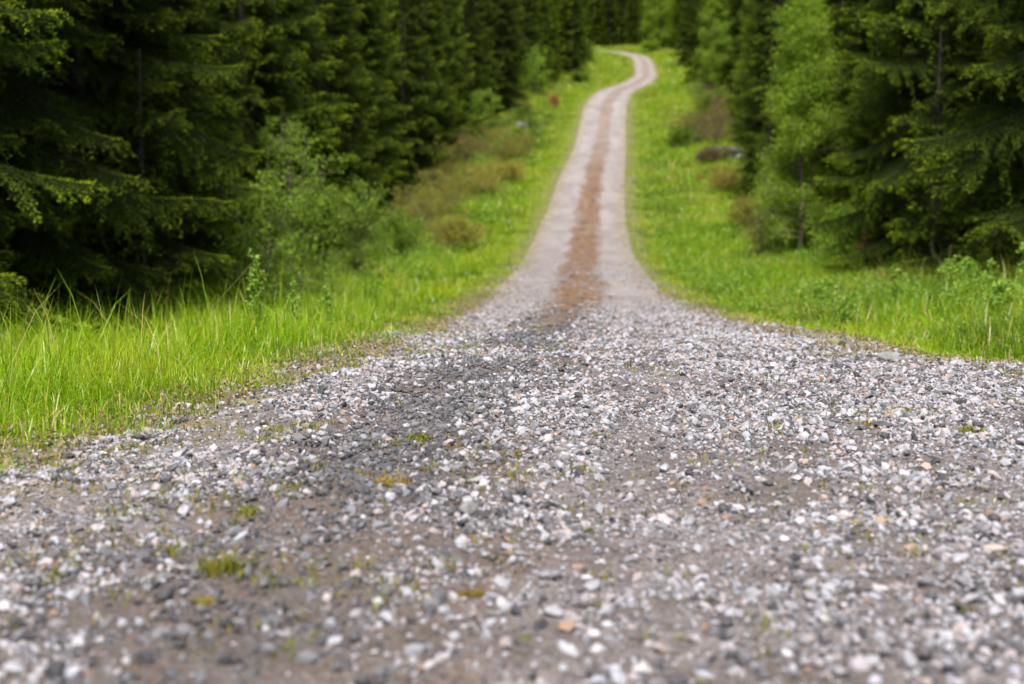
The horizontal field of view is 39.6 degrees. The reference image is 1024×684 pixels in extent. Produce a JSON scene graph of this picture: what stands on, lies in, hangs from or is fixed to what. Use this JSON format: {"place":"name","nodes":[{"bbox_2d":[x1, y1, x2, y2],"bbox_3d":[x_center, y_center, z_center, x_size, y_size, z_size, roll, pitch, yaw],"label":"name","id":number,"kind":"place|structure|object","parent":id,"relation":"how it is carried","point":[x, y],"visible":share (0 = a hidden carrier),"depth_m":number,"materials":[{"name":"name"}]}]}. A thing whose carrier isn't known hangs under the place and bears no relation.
{"place":"outdoors","nodes":[
{"label":"outdoors","id":0,"kind":"place"},
{"bbox_2d":[0,50,1023,683],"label":"gravel road","id":1,"kind":"structure","parent":0,"point":[584,222],"depth_m":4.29,"materials":[{"name":"grey gravel"}]},
{"bbox_2d":[193,547,254,578],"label":"weed tuft","id":2,"kind":"object","parent":1,"relation":"on","point":[224,565],"visible":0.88,"depth_m":3.85,"materials":[{"name":"green plant"}]},
{"bbox_2d":[456,584,491,598],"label":"weed tuft","id":3,"kind":"object","parent":1,"relation":"on","point":[474,593],"visible":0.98,"depth_m":3.67,"materials":[{"name":"plant"}]},
{"bbox_2d":[0,324,1023,683],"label":"sprigs","id":4,"kind":"object","parent":1,"relation":"on","point":[226,496],"visible":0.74,"depth_m":4.84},
{"bbox_2d":[0,43,1023,470],"bbox_3d":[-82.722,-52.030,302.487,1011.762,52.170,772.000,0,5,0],"label":"ground","id":5,"kind":"structure","parent":0,"point":[540,207],"depth_m":68.02,"materials":[{"name":"green plant"}]},
{"bbox_2d":[0,0,99,292],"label":"spruce tree","id":6,"kind":"object","parent":5,"relation":"on","point":[76,229],"visible":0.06,"depth_m":22.38,"materials":[{"name":"green plant"}]},
{"bbox_2d":[0,0,110,349],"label":"spruce tree","id":7,"kind":"object","parent":5,"relation":"on","point":[6,176],"visible":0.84,"depth_m":14.99,"materials":[{"name":"green plant"}]},
{"bbox_2d":[0,0,199,334],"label":"spruce tree","id":8,"kind":"object","parent":5,"relation":"on","point":[47,242],"visible":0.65,"depth_m":18.78,"materials":[{"name":"green plant"}]},
{"bbox_2d":[0,0,207,277],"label":"spruce tree","id":9,"kind":"object","parent":5,"relation":"on","point":[154,103],"visible":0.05,"depth_m":25.30,"materials":[{"name":"green plant"}]},
{"bbox_2d":[0,0,274,320],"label":"spruce tree","id":10,"kind":"object","parent":5,"relation":"on","point":[74,94],"visible":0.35,"depth_m":24.03,"materials":[{"name":"green plant"}]},
{"bbox_2d":[86,49,201,323],"bbox_3d":[-5.998,-2.302,22.879,1.765,4.750,1.955,2,6,25],"label":"spruce tree","id":11,"kind":"object","parent":5,"relation":"on","point":[140,258],"visible":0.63,"depth_m":22.79,"materials":[{"name":"green plant"}]},
{"bbox_2d":[110,0,252,253],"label":"spruce tree","id":12,"kind":"object","parent":5,"relation":"on","point":[229,138],"visible":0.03,"depth_m":37.16,"materials":[{"name":"green plant"}]},
{"bbox_2d":[83,0,296,291],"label":"spruce tree","id":13,"kind":"object","parent":5,"relation":"on","point":[207,25],"visible":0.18,"depth_m":31.26,"materials":[{"name":"green plant"}]},
{"bbox_2d":[0,238,475,476],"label":"tall grass","id":14,"kind":"structure","parent":5,"relation":"on","point":[44,378],"depth_m":8.86,"materials":[{"name":"green plant"}]},
{"bbox_2d":[244,248,271,339],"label":"leafy weed","id":15,"kind":"object","parent":5,"relation":"on","point":[255,281],"visible":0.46,"depth_m":12.54,"materials":[{"name":"green plant"}]},
{"bbox_2d":[195,161,329,310],"bbox_3d":[-4.646,-1.831,26.263,2.351,3.050,2.538,2,6,22],"label":"alder bush","id":16,"kind":"object","parent":5,"relation":"on","point":[254,207],"visible":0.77,"depth_m":26.14,"materials":[{"name":"green plant"}]},
{"bbox_2d":[186,0,339,266],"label":"spruce tree","id":17,"kind":"object","parent":5,"relation":"on","point":[269,56],"visible":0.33,"depth_m":40.14,"materials":[{"name":"green plant"}]},
{"bbox_2d":[202,0,367,260],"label":"spruce tree","id":18,"kind":"object","parent":5,"relation":"on","point":[302,11],"visible":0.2,"depth_m":43.63,"materials":[{"name":"green plant"}]},
{"bbox_2d":[240,111,371,294],"bbox_3d":[-5.016,-3.159,32.858,3.013,4.364,2.621,4,7,37],"label":"alder bush","id":19,"kind":"object","parent":5,"relation":"on","point":[317,211],"visible":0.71,"depth_m":32.76,"materials":[{"name":"green plant"}]},
{"bbox_2d":[266,0,387,246],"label":"spruce tree","id":20,"kind":"object","parent":5,"relation":"on","point":[351,80],"visible":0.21,"depth_m":50.27,"materials":[{"name":"green plant"}]},
{"bbox_2d":[282,0,386,233],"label":"spruce tree","id":21,"kind":"object","parent":5,"relation":"on","point":[359,140],"visible":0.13,"depth_m":55.53,"materials":[{"name":"green plant"}]},
{"bbox_2d":[304,170,397,275],"bbox_3d":[-4.328,-3.289,39.995,2.457,3.083,3.003,1,5,12],"label":"alder bush","id":22,"kind":"object","parent":5,"relation":"on","point":[352,201],"visible":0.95,"depth_m":39.70,"materials":[{"name":"green plant"}]},
{"bbox_2d":[305,0,404,199],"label":"spruce tree","id":23,"kind":"object","parent":5,"relation":"on","point":[394,155],"visible":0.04,"depth_m":64.22,"materials":[{"name":"green plant"}]},
{"bbox_2d":[310,0,411,207],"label":"spruce tree","id":24,"kind":"object","parent":5,"relation":"on","point":[387,42],"visible":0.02,"depth_m":66.43,"materials":[{"name":"green plant"}]},
{"bbox_2d":[323,0,421,222],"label":"spruce tree","id":25,"kind":"object","parent":5,"relation":"on","point":[370,21],"visible":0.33,"depth_m":61.05,"materials":[{"name":"green plant"}]},
{"bbox_2d":[366,202,433,258],"bbox_3d":[-3.838,-3.892,49.890,2.184,2.024,2.224,5,7,42],"label":"alder bush","id":26,"kind":"object","parent":5,"relation":"on","point":[401,234],"visible":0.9,"depth_m":49.70,"materials":[{"name":"green plant"}]},
{"bbox_2d":[369,0,451,194],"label":"spruce tree","id":27,"kind":"object","parent":5,"relation":"on","point":[407,99],"visible":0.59,"depth_m":72.80,"materials":[{"name":"green plant"}]},
{"bbox_2d":[378,177,466,230],"bbox_3d":[-3.711,-5.729,59.745,3.981,2.434,4.275,0,5,5],"label":"scrub bush","id":28,"kind":"object","parent":5,"relation":"on","point":[438,204],"visible":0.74,"depth_m":59.80,"materials":[{"name":"green plant"}]},
{"bbox_2d":[384,0,460,168],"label":"spruce tree","id":29,"kind":"object","parent":5,"relation":"on","point":[447,62],"visible":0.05,"depth_m":82.98,"materials":[{"name":"green plant"}]},
{"bbox_2d":[393,0,465,169],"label":"spruce tree","id":30,"kind":"object","parent":5,"relation":"on","point":[437,75],"visible":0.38,"depth_m":80.19,"materials":[{"name":"green plant"}]},
{"bbox_2d":[390,0,474,159],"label":"spruce tree","id":31,"kind":"object","parent":5,"relation":"on","point":[450,53],"visible":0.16,"depth_m":86.43,"materials":[{"name":"green plant"}]},
{"bbox_2d":[414,133,478,179],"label":"scrub bush","id":32,"kind":"object","parent":5,"relation":"on","point":[446,150],"visible":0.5,"depth_m":74.89,"materials":[{"name":"green plant"}]},
{"bbox_2d":[413,161,491,213],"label":"scrub bush","id":33,"kind":"object","parent":5,"relation":"on","point":[454,190],"visible":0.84,"depth_m":67.29,"materials":[{"name":"green plant"}]},
{"bbox_2d":[420,212,491,250],"bbox_3d":[-2.240,-4.245,55.055,3.006,1.594,2.811,-1,5,-10],"label":"scrub bush","id":34,"kind":"object","parent":5,"relation":"on","point":[463,232],"visible":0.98,"depth_m":54.62,"materials":[{"name":"green plant"}]},
{"bbox_2d":[435,0,477,150],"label":"spruce tree","id":35,"kind":"object","parent":5,"relation":"on","point":[461,45],"visible":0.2,"depth_m":95.50,"materials":[{"name":"green plant"}]},
{"bbox_2d":[439,122,499,166],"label":"scrub bush","id":36,"kind":"object","parent":5,"relation":"on","point":[470,147],"visible":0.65,"depth_m":85.16,"materials":[{"name":"green plant"}]},
{"bbox_2d":[446,0,498,140],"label":"spruce tree","id":37,"kind":"object","parent":5,"relation":"on","point":[473,52],"visible":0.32,"depth_m":102.24,"materials":[{"name":"green plant"}]},
{"bbox_2d":[449,0,505,124],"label":"spruce tree","id":38,"kind":"object","parent":5,"relation":"on","point":[482,8],"visible":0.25,"depth_m":108.85,"materials":[{"name":"green plant"}]},
{"bbox_2d":[463,87,502,143],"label":"alder bush","id":39,"kind":"object","parent":5,"relation":"on","point":[483,114],"visible":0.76,"depth_m":96.62,"materials":[{"name":"green plant"}]},
{"bbox_2d":[452,156,513,194],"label":"scrub bush","id":40,"kind":"object","parent":5,"relation":"on","point":[492,183],"visible":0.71,"depth_m":75.29,"materials":[{"name":"green plant"}]},
{"bbox_2d":[479,0,530,113],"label":"spruce tree","id":41,"kind":"object","parent":5,"relation":"on","point":[501,49],"visible":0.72,"depth_m":119.73,"materials":[{"name":"green plant"}]},
{"bbox_2d":[484,0,525,97],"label":"spruce tree","id":42,"kind":"object","parent":5,"relation":"on","point":[509,62],"visible":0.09,"depth_m":128.78,"materials":[{"name":"green plant"}]},
{"bbox_2d":[479,122,537,161],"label":"scrub bush","id":43,"kind":"object","parent":5,"relation":"on","point":[501,152],"visible":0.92,"depth_m":90.80,"materials":[{"name":"green plant"}]},
{"bbox_2d":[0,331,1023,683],"bbox_3d":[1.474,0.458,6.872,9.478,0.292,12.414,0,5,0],"label":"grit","id":44,"kind":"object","parent":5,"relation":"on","point":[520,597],"visible":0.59,"depth_m":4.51,"materials":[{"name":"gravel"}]},
{"bbox_2d":[0,126,1023,359],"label":"ground cover","id":45,"kind":"object","parent":5,"relation":"on","point":[718,286],"visible":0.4,"depth_m":33.63,"materials":[{"name":"green plant"}]},
{"bbox_2d":[0,291,1023,474],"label":"leaf litter","id":46,"kind":"object","parent":5,"relation":"on","point":[96,432],"visible":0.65,"depth_m":9.93,"materials":[{"name":"plant"}]},
{"bbox_2d":[487,158,536,182],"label":"scrub bush","id":47,"kind":"object","parent":5,"relation":"on","point":[512,167],"visible":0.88,"depth_m":81.06,"materials":[{"name":"green plant"}]},
{"bbox_2d":[505,129,539,158],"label":"scrub bush","id":48,"kind":"object","parent":5,"relation":"on","point":[527,149],"visible":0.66,"depth_m":96.07,"materials":[{"name":"green plant"}]},
{"bbox_2d":[508,0,546,91],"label":"spruce tree","id":49,"kind":"object","parent":5,"relation":"on","point":[528,39],"visible":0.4,"depth_m":139.45,"materials":[{"name":"green plant"}]},
{"bbox_2d":[498,99,564,146],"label":"scrub bush","id":50,"kind":"object","parent":5,"relation":"on","point":[528,120],"visible":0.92,"depth_m":102.73,"materials":[{"name":"green plant"}]},
{"bbox_2d":[508,0,557,87],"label":"spruce tree","id":51,"kind":"object","parent":5,"relation":"on","point":[543,24],"visible":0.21,"depth_m":149.00,"materials":[{"name":"green plant"}]},
{"bbox_2d":[521,45,555,93],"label":"alder bush","id":52,"kind":"object","parent":5,"relation":"on","point":[534,69],"visible":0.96,"depth_m":136.04,"materials":[{"name":"green plant"}]},
{"bbox_2d":[532,4,565,75],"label":"spruce tree","id":53,"kind":"object","parent":5,"relation":"on","point":[548,7],"visible":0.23,"depth_m":160.03,"materials":[{"name":"green plant"}]},
{"bbox_2d":[544,0,566,81],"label":"spruce tree","id":54,"kind":"object","parent":5,"relation":"on","point":[555,30],"visible":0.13,"depth_m":164.44,"materials":[{"name":"green plant"}]},
{"bbox_2d":[544,0,574,75],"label":"spruce tree","id":55,"kind":"object","parent":5,"relation":"on","point":[565,9],"visible":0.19,"depth_m":174.66,"materials":[{"name":"green plant"}]},
{"bbox_2d":[557,0,593,73],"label":"spruce tree","id":56,"kind":"object","parent":5,"relation":"on","point":[574,47],"visible":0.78,"depth_m":180.51,"materials":[{"name":"green plant"}]},
{"bbox_2d":[568,0,599,63],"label":"spruce tree","id":57,"kind":"object","parent":5,"relation":"on","point":[588,19],"visible":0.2,"depth_m":209.91,"materials":[{"name":"green plant"}]},
{"bbox_2d":[587,0,606,44],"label":"spruce tree","id":58,"kind":"object","parent":5,"relation":"on","point":[595,27],"visible":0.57,"depth_m":291.40,"materials":[{"name":"green plant"}]},
{"bbox_2d":[597,0,621,46],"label":"spruce tree","id":59,"kind":"object","parent":5,"relation":"on","point":[612,30],"visible":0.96,"depth_m":285.28,"materials":[{"name":"green plant"}]},
{"bbox_2d":[612,0,636,44],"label":"spruce tree","id":60,"kind":"object","parent":5,"relation":"on","point":[623,9],"visible":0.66,"depth_m":291.05,"materials":[{"name":"green plant"}]},
{"bbox_2d":[623,0,642,45],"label":"spruce tree","id":61,"kind":"object","parent":5,"relation":"on","point":[635,32],"visible":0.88,"depth_m":283.69,"materials":[{"name":"green plant"}]},
{"bbox_2d":[638,0,661,51],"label":"birch tree","id":62,"kind":"object","parent":5,"relation":"on","point":[650,29],"visible":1,"depth_m":247.45,"materials":[{"name":"green plant"}]},
{"bbox_2d":[658,0,679,47],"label":"birch tree","id":63,"kind":"object","parent":5,"relation":"on","point":[667,5],"visible":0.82,"depth_m":253.20,"materials":[{"name":"green plant"}]},
{"bbox_2d":[668,0,686,49],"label":"spruce tree","id":64,"kind":"object","parent":5,"relation":"on","point":[676,16],"visible":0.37,"depth_m":250.61,"materials":[{"name":"green plant"}]},
{"bbox_2d":[665,124,696,150],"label":"scrub bush","id":65,"kind":"object","parent":5,"relation":"on","point":[682,137],"visible":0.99,"depth_m":97.67,"materials":[{"name":"green plant"}]},
{"bbox_2d":[670,0,698,64],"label":"spruce tree","id":66,"kind":"object","parent":5,"relation":"on","point":[683,59],"visible":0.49,"depth_m":201.53,"materials":[{"name":"green plant"}]},
{"bbox_2d":[674,0,708,84],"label":"spruce tree","id":67,"kind":"object","parent":5,"relation":"on","point":[694,35],"visible":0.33,"depth_m":147.49,"materials":[{"name":"green plant"}]},
{"bbox_2d":[656,103,736,142],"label":"scrub bush","id":68,"kind":"object","parent":5,"relation":"on","point":[695,122],"visible":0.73,"depth_m":99.40,"materials":[{"name":"brown plant"}]},
{"bbox_2d":[682,0,739,118],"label":"birch tree","id":69,"kind":"object","parent":5,"relation":"on","point":[718,28],"visible":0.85,"depth_m":108.23,"materials":[{"name":"green plant"}]},
{"bbox_2d":[690,80,736,133],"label":"scrub bush","id":70,"kind":"object","parent":5,"relation":"on","point":[715,99],"visible":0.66,"depth_m":101.34,"materials":[{"name":"green plant"}]},
{"bbox_2d":[695,0,732,90],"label":"birch tree","id":71,"kind":"object","parent":5,"relation":"on","point":[717,82],"visible":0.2,"depth_m":115.83,"materials":[{"name":"green plant"}]},
{"bbox_2d":[694,143,734,163],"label":"scrub bush","id":72,"kind":"object","parent":5,"relation":"on","point":[706,155],"visible":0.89,"depth_m":84.06,"materials":[{"name":"brown plant"}]},
{"bbox_2d":[694,0,743,112],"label":"spruce tree","id":73,"kind":"object","parent":5,"relation":"on","point":[734,16],"visible":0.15,"depth_m":115.17,"materials":[{"name":"green plant"}]},
{"bbox_2d":[702,102,735,143],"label":"scrub bush","id":74,"kind":"object","parent":5,"relation":"on","point":[719,129],"visible":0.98,"depth_m":96.92,"materials":[{"name":"brown plant"}]},
{"bbox_2d":[699,164,746,190],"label":"scrub bush","id":75,"kind":"object","parent":5,"relation":"on","point":[722,179],"visible":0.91,"depth_m":72.28,"materials":[{"name":"brown plant"}]},
{"bbox_2d":[717,0,752,113],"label":"spruce tree","id":76,"kind":"object","parent":5,"relation":"on","point":[738,22],"visible":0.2,"depth_m":110.91,"materials":[{"name":"green plant"}]},
{"bbox_2d":[723,3,750,133],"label":"spruce tree","id":77,"kind":"object","parent":5,"relation":"on","point":[738,92],"visible":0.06,"depth_m":99.84,"materials":[{"name":"green plant"}]},
{"bbox_2d":[722,194,770,230],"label":"scrub bush","id":78,"kind":"object","parent":5,"relation":"on","point":[737,204],"visible":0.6,"depth_m":56.43,"materials":[{"name":"green plant"}]},
{"bbox_2d":[728,0,767,133],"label":"spruce tree","id":79,"kind":"object","parent":5,"relation":"on","point":[750,12],"visible":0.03,"depth_m":94.85,"materials":[{"name":"green plant"}]},
{"bbox_2d":[731,0,788,144],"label":"spruce tree","id":80,"kind":"object","parent":5,"relation":"on","point":[749,39],"visible":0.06,"depth_m":82.82,"materials":[{"name":"green plant"}]},
{"bbox_2d":[721,0,801,199],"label":"spruce tree","id":81,"kind":"object","parent":5,"relation":"on","point":[756,120],"visible":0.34,"depth_m":66.94,"materials":[{"name":"green plant"}]},
{"bbox_2d":[731,212,795,257],"bbox_3d":[7.880,-3.352,44.432,2.071,1.675,1.908,-1,5,-11],"label":"scrub bush","id":82,"kind":"object","parent":5,"relation":"on","point":[758,239],"visible":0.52,"depth_m":44.40,"materials":[{"name":"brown plant"}]},
{"bbox_2d":[748,105,778,199],"bbox_3d":[10.794,-7.459,59.570,1.986,5.344,2.200,-1,5,-5],"label":"spruce tree","id":83,"kind":"object","parent":5,"relation":"on","point":[773,134],"visible":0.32,"depth_m":59.40,"materials":[{"name":"green plant"}]},
{"bbox_2d":[752,0,816,198],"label":"spruce tree","id":84,"kind":"object","parent":5,"relation":"on","point":[772,122],"visible":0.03,"depth_m":61.45,"materials":[{"name":"green plant"}]},
{"bbox_2d":[740,0,861,255],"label":"birch tree","id":85,"kind":"object","parent":5,"relation":"on","point":[802,77],"visible":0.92,"depth_m":42.21,"materials":[{"name":"green plant"}]},
{"bbox_2d":[758,39,844,246],"bbox_3d":[9.441,-6.394,45.571,3.049,6.863,3.225,2,6,18],"label":"birch tree","id":86,"kind":"object","parent":5,"relation":"on","point":[813,171],"visible":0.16,"depth_m":45.33,"materials":[{"name":"green plant"}]},
{"bbox_2d":[770,0,866,210],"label":"spruce tree","id":87,"kind":"object","parent":5,"relation":"on","point":[838,2],"visible":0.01,"depth_m":52.41,"materials":[{"name":"green plant"}]},
{"bbox_2d":[809,279,837,306],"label":"leafy weed","id":88,"kind":"object","parent":5,"relation":"on","point":[816,285],"visible":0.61,"depth_m":22.45,"materials":[{"name":"green plant"}]},
{"bbox_2d":[644,227,1023,363],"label":"verge grass","id":89,"kind":"structure","parent":5,"relation":"on","point":[954,341],"depth_m":18.06,"materials":[{"name":"green plant"}]},
{"bbox_2d":[807,194,876,260],"bbox_3d":[8.449,-2.841,36.338,1.812,1.882,1.952,2,6,19],"label":"alder bush","id":90,"kind":"object","parent":5,"relation":"on","point":[831,244],"visible":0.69,"depth_m":36.13,"materials":[{"name":"green plant"}]},
{"bbox_2d":[826,289,866,327],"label":"leafy weed","id":91,"kind":"object","parent":5,"relation":"on","point":[845,308],"visible":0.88,"depth_m":17.50,"materials":[{"name":"green plant"}]},
{"bbox_2d":[812,0,929,237],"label":"spruce tree","id":92,"kind":"object","parent":5,"relation":"on","point":[850,34],"visible":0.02,"depth_m":45.97,"materials":[{"name":"green plant"}]},
{"bbox_2d":[794,0,961,227],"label":"spruce tree","id":93,"kind":"object","parent":5,"relation":"on","point":[836,27],"visible":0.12,"depth_m":43.81,"materials":[{"name":"green plant"}]},
{"bbox_2d":[886,267,917,308],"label":"leafy weed","id":94,"kind":"object","parent":5,"relation":"on","point":[895,274],"visible":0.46,"depth_m":20.47,"materials":[{"name":"green plant"}]},
{"bbox_2d":[806,0,1012,249],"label":"spruce tree","id":95,"kind":"object","parent":5,"relation":"on","point":[866,135],"visible":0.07,"depth_m":38.50,"materials":[{"name":"green plant"}]},
{"bbox_2d":[801,0,1023,275],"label":"spruce tree","id":96,"kind":"object","parent":5,"relation":"on","point":[893,20],"visible":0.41,"depth_m":30.48,"materials":[{"name":"green plant"}]},
{"bbox_2d":[881,30,983,277],"bbox_3d":[8.307,-3.385,27.809,2.200,5.344,1.986,2,6,25],"label":"spruce tree","id":97,"kind":"object","parent":5,"relation":"on","point":[932,226],"visible":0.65,"depth_m":27.79,"materials":[{"name":"green plant"}]},
{"bbox_2d":[937,253,971,300],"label":"leafy weed","id":98,"kind":"object","parent":5,"relation":"on","point":[946,270],"visible":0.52,"depth_m":19.96,"materials":[{"name":"green plant"}]},
{"bbox_2d":[892,0,1023,290],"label":"spruce tree","id":99,"kind":"object","parent":5,"relation":"on","point":[1006,228],"visible":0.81,"depth_m":23.16,"materials":[{"name":"green plant"}]},
{"bbox_2d":[962,258,998,294],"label":"leafy weed","id":100,"kind":"object","parent":5,"relation":"on","point":[973,264],"visible":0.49,"depth_m":21.00,"materials":[{"name":"green plant"}]},
{"bbox_2d":[946,0,1023,221],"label":"spruce tree","id":101,"kind":"object","parent":5,"relation":"on","point":[988,99],"visible":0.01,"depth_m":32.77,"materials":[{"name":"green plant"}]},
{"bbox_2d":[955,0,1023,257],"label":"spruce tree","id":102,"kind":"object","parent":5,"relation":"on","point":[981,57],"visible":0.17,"depth_m":29.95,"materials":[{"name":"green plant"}]},
{"bbox_2d":[980,277,1021,319],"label":"leafy weed","id":103,"kind":"object","parent":5,"relation":"on","point":[998,289],"visible":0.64,"depth_m":15.98,"materials":[{"name":"green plant"}]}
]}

